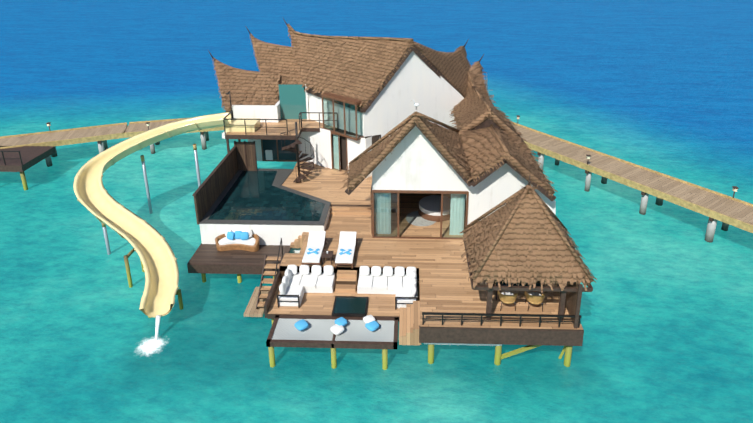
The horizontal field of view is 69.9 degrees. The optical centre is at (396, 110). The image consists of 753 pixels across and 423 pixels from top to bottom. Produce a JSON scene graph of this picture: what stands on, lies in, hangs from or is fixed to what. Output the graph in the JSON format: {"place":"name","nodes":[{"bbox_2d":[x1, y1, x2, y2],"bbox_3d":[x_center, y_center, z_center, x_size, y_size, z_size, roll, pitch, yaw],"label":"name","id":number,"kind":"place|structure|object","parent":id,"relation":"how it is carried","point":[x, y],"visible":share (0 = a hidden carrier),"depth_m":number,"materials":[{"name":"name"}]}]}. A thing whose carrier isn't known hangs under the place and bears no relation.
{"place":"outdoors","nodes":[
{"label":"outdoors","id":0,"kind":"place"},
{"bbox_2d":[192,141,257,224],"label":"privacy wall","id":1,"kind":"structure","parent":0,"point":[218,179],"depth_m":31.31,"materials":[{"name":"brown wood"}]},
{"bbox_2d":[0,0,752,422],"bbox_3d":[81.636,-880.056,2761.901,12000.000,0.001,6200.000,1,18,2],"label":"water","id":2,"kind":"structure","parent":0,"point":[666,306],"depth_m":32.03,"materials":[{"name":"teal liquid"}]},
{"bbox_2d":[0,146,55,189],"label":"jetty platform","id":3,"kind":"structure","parent":2,"relation":"in","point":[22,159],"depth_m":37.30,"materials":[{"name":"brown wood"}]},
{"bbox_2d":[0,117,231,166],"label":"jetty","id":4,"kind":"object","parent":2,"relation":"in","point":[101,135],"visible":0.23,"depth_m":41.75,"materials":[{"name":"brown wood"}]},
{"bbox_2d":[73,112,230,340],"bbox_3d":[-13.826,5.709,28.483,7.855,7.519,13.351,-1,18,-3],"label":"water slide","id":5,"kind":"object","parent":2,"relation":"in","point":[147,241],"visible":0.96,"depth_m":28.26,"materials":[{"name":"yellow plastic"}]},
{"bbox_2d":[187,232,306,316],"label":"deck","id":6,"kind":"structure","parent":2,"relation":"in","point":[264,260],"depth_m":26.45,"materials":[{"name":"brown wood"}]},
{"bbox_2d":[215,228,258,251],"bbox_3d":[-8.126,6.551,27.679,2.246,0.975,0.919,1,18,2],"label":"outdoor sofa","id":7,"kind":"object","parent":6,"relation":"on","point":[239,239],"visible":1,"depth_m":27.44,"materials":[{"name":"brown wood"}]},
{"bbox_2d":[264,160,583,366],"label":"deck","id":8,"kind":"structure","parent":2,"relation":"in","point":[443,280],"depth_m":23.46,"materials":[{"name":"brown wood"}]},
{"bbox_2d":[199,169,330,252],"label":"pool","id":9,"kind":"structure","parent":8,"relation":"on","point":[266,206],"depth_m":29.02,"materials":[{"name":"liquid"}]},
{"bbox_2d":[248,139,296,161],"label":"window","id":10,"kind":"structure","parent":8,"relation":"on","point":[269,150],"depth_m":35.19,"materials":[{"name":"teal"}]},
{"bbox_2d":[280,122,313,181],"bbox_3d":[-5.986,2.372,32.474,1.932,3.600,1.926,1,18,2],"label":"spiral stair","id":11,"kind":"object","parent":8,"relation":"on","point":[290,148],"visible":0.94,"depth_m":32.47,"materials":[{"name":"brown metal"}]},
{"bbox_2d":[277,265,335,307],"bbox_3d":[-3.985,7.736,23.907,2.250,0.891,2.000,1,18,2],"label":"sofa","id":12,"kind":"object","parent":8,"relation":"on","point":[294,286],"visible":1,"depth_m":24.06,"materials":[{"name":"white fabric"}]},
{"bbox_2d":[301,231,326,264],"bbox_3d":[-3.904,6.526,25.570,0.860,0.766,2.150,1,18,2],"label":"lounger","id":13,"kind":"object","parent":8,"relation":"on","point":[316,244],"visible":0.96,"depth_m":25.61,"materials":[{"name":"white fabric"}]},
{"bbox_2d":[321,251,333,264],"bbox_3d":[-3.231,6.790,25.105,0.500,0.550,0.500,1,18,2],"label":"side table","id":14,"kind":"object","parent":8,"relation":"on","point":[327,254],"visible":1,"depth_m":25.00,"materials":[{"name":"brown wood"}]},
{"bbox_2d":[266,315,397,369],"bbox_3d":[-2.548,10.089,22.315,5.190,3.000,1.600,1,18,2],"label":"net hammock","id":15,"kind":"object","parent":8,"relation":"on","point":[333,333],"visible":0.98,"depth_m":21.77,"materials":[{"name":"grey fabric"}]},
{"bbox_2d":[334,231,357,268],"bbox_3d":[-2.393,6.539,25.530,0.860,0.766,2.150,1,18,2],"label":"lounger","id":16,"kind":"object","parent":8,"relation":"on","point":[346,250],"visible":1,"depth_m":25.52,"materials":[{"name":"white fabric"}]},
{"bbox_2d":[332,296,367,316],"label":"glass floor panel","id":17,"kind":"structure","parent":8,"relation":"on","point":[350,306],"depth_m":23.05,"materials":[{"name":"teal glass"}]},
{"bbox_2d":[357,266,417,309],"bbox_3d":[-0.416,7.767,23.811,2.690,0.891,2.000,1,18,2],"label":"sofa","id":18,"kind":"object","parent":8,"relation":"on","point":[404,289],"visible":0.98,"depth_m":24.06,"materials":[{"name":"white fabric"}]},
{"bbox_2d":[298,51,486,177],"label":"back building","id":19,"kind":"structure","parent":8,"relation":"on","point":[423,85],"depth_m":33.04,"materials":[{"name":"paint"}]},
{"bbox_2d":[222,84,337,152],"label":"terrace","id":20,"kind":"structure","parent":19,"relation":"attached to","point":[269,122],"depth_m":34.61,"materials":[{"name":"brown wood"}]},
{"bbox_2d":[406,195,450,225],"bbox_3d":[1.859,5.421,29.238,2.885,0.600,1.987,-16,24,-41],"label":"round bed","id":21,"kind":"object","parent":8,"relation":"on","point":[428,213],"visible":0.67,"depth_m":28.96,"materials":[{"name":"white fabric"}]},
{"bbox_2d":[371,126,555,238],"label":"pavilion","id":22,"kind":"structure","parent":8,"relation":"on","point":[411,171],"depth_m":26.30,"materials":[{"name":"paint"}]},
{"bbox_2d":[422,312,581,327],"bbox_3d":[4.055,8.142,20.959,6.150,0.540,0.080,1,18,2],"label":"rail","id":23,"kind":"object","parent":8,"relation":"on","point":[496,314],"visible":1,"depth_m":20.91,"materials":[{"name":"brown wood"}]},
{"bbox_2d":[463,176,592,291],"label":"roof trim","id":24,"kind":"structure","parent":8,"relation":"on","point":[536,288],"depth_m":20.68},
{"bbox_2d":[465,194,520,273],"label":"roof shingles","id":25,"kind":"object","parent":24,"relation":"attached to","point":[486,243],"visible":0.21,"depth_m":22.02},
{"bbox_2d":[473,194,590,281],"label":"roof shingles","id":26,"kind":"object","parent":24,"relation":"attached to","point":[539,229],"visible":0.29,"depth_m":20.88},
{"bbox_2d":[486,280,582,328],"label":"dining pavilion","id":27,"kind":"structure","parent":8,"relation":"on","point":[571,301],"depth_m":21.48,"materials":[{"name":"brown wood"}]},
{"bbox_2d":[511,115,752,242],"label":"jetty","id":28,"kind":"object","parent":2,"relation":"in","point":[724,209],"visible":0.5,"depth_m":33.70,"materials":[{"name":"brown wood"}]},
{"bbox_2d":[209,17,555,200],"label":"roof timbers","id":29,"kind":"object","parent":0,"point":[487,122],"visible":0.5,"depth_m":28.41,"materials":[{"name":"brown wood"}]},
{"bbox_2d":[213,57,279,110],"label":"roof","id":30,"kind":"structure","parent":29,"relation":"attached to","point":[236,70],"depth_m":36.57,"materials":[{"name":"brown wicker"}]},
{"bbox_2d":[251,36,301,83],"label":"roof","id":31,"kind":"structure","parent":29,"relation":"attached to","point":[263,63],"depth_m":38.09,"materials":[{"name":"brown wicker"}]},
{"bbox_2d":[290,30,412,106],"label":"roof","id":32,"kind":"structure","parent":29,"relation":"attached to","point":[337,63],"depth_m":33.73,"materials":[{"name":"brown wicker"}]},
{"bbox_2d":[347,116,420,189],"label":"roof","id":33,"kind":"structure","parent":29,"relation":"attached to","point":[351,181],"depth_m":25.29,"materials":[{"name":"brown wicker"}]},
{"bbox_2d":[287,24,507,164],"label":"ridge rolls","id":34,"kind":"object","parent":29,"relation":"on","point":[398,126],"visible":0.9,"depth_m":28.95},
{"bbox_2d":[212,28,590,286],"bbox_3d":[-2.813,-0.149,30.802,21.529,7.108,23.282,1,18,2],"label":"thatch fringe","id":35,"kind":"object","parent":29,"relation":"attached to","point":[451,159],"visible":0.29,"depth_m":25.20,"materials":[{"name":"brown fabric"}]},
{"bbox_2d":[213,29,596,292],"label":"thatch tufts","id":36,"kind":"object","parent":29,"relation":"on","point":[563,260],"visible":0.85,"depth_m":28.25,"materials":[{"name":"brown wicker"}]},
{"bbox_2d":[411,116,471,178],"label":"roof","id":37,"kind":"structure","parent":29,"relation":"attached to","point":[438,141],"depth_m":25.19,"materials":[{"name":"brown wicker"}]},
{"bbox_2d":[460,127,504,178],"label":"roof","id":38,"kind":"structure","parent":29,"relation":"on","point":[473,138],"depth_m":26.39,"materials":[{"name":"brown wicker"}]},
{"bbox_2d":[469,61,519,136],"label":"roof","id":39,"kind":"structure","parent":29,"relation":"attached to","point":[476,67],"depth_m":34.15,"materials":[{"name":"brown wicker"}]},
{"bbox_2d":[495,128,554,193],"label":"roof","id":40,"kind":"structure","parent":29,"relation":"attached to","point":[529,171],"depth_m":25.45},
{"bbox_2d":[413,41,469,95],"bbox_3d":[4.443,-3.030,36.208,3.041,4.942,10.547,9,20,26],"label":"roof","id":41,"kind":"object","parent":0,"point":[444,54],"visible":0.21,"depth_m":34.75,"materials":[{"name":"brown wicker"}]},
{"bbox_2d":[453,77,492,130],"bbox_3d":[4.314,-0.741,33.615,1.808,2.178,11.043,1,18,2],"label":"roof","id":42,"kind":"object","parent":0,"point":[477,118],"visible":0.1,"depth_m":29.17,"materials":[{"name":"brown wicker"}]},
{"bbox_2d":[464,185,593,281],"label":"roof ridge caps","id":43,"kind":"object","parent":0,"point":[543,205],"visible":0.92,"depth_m":21.10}
]}

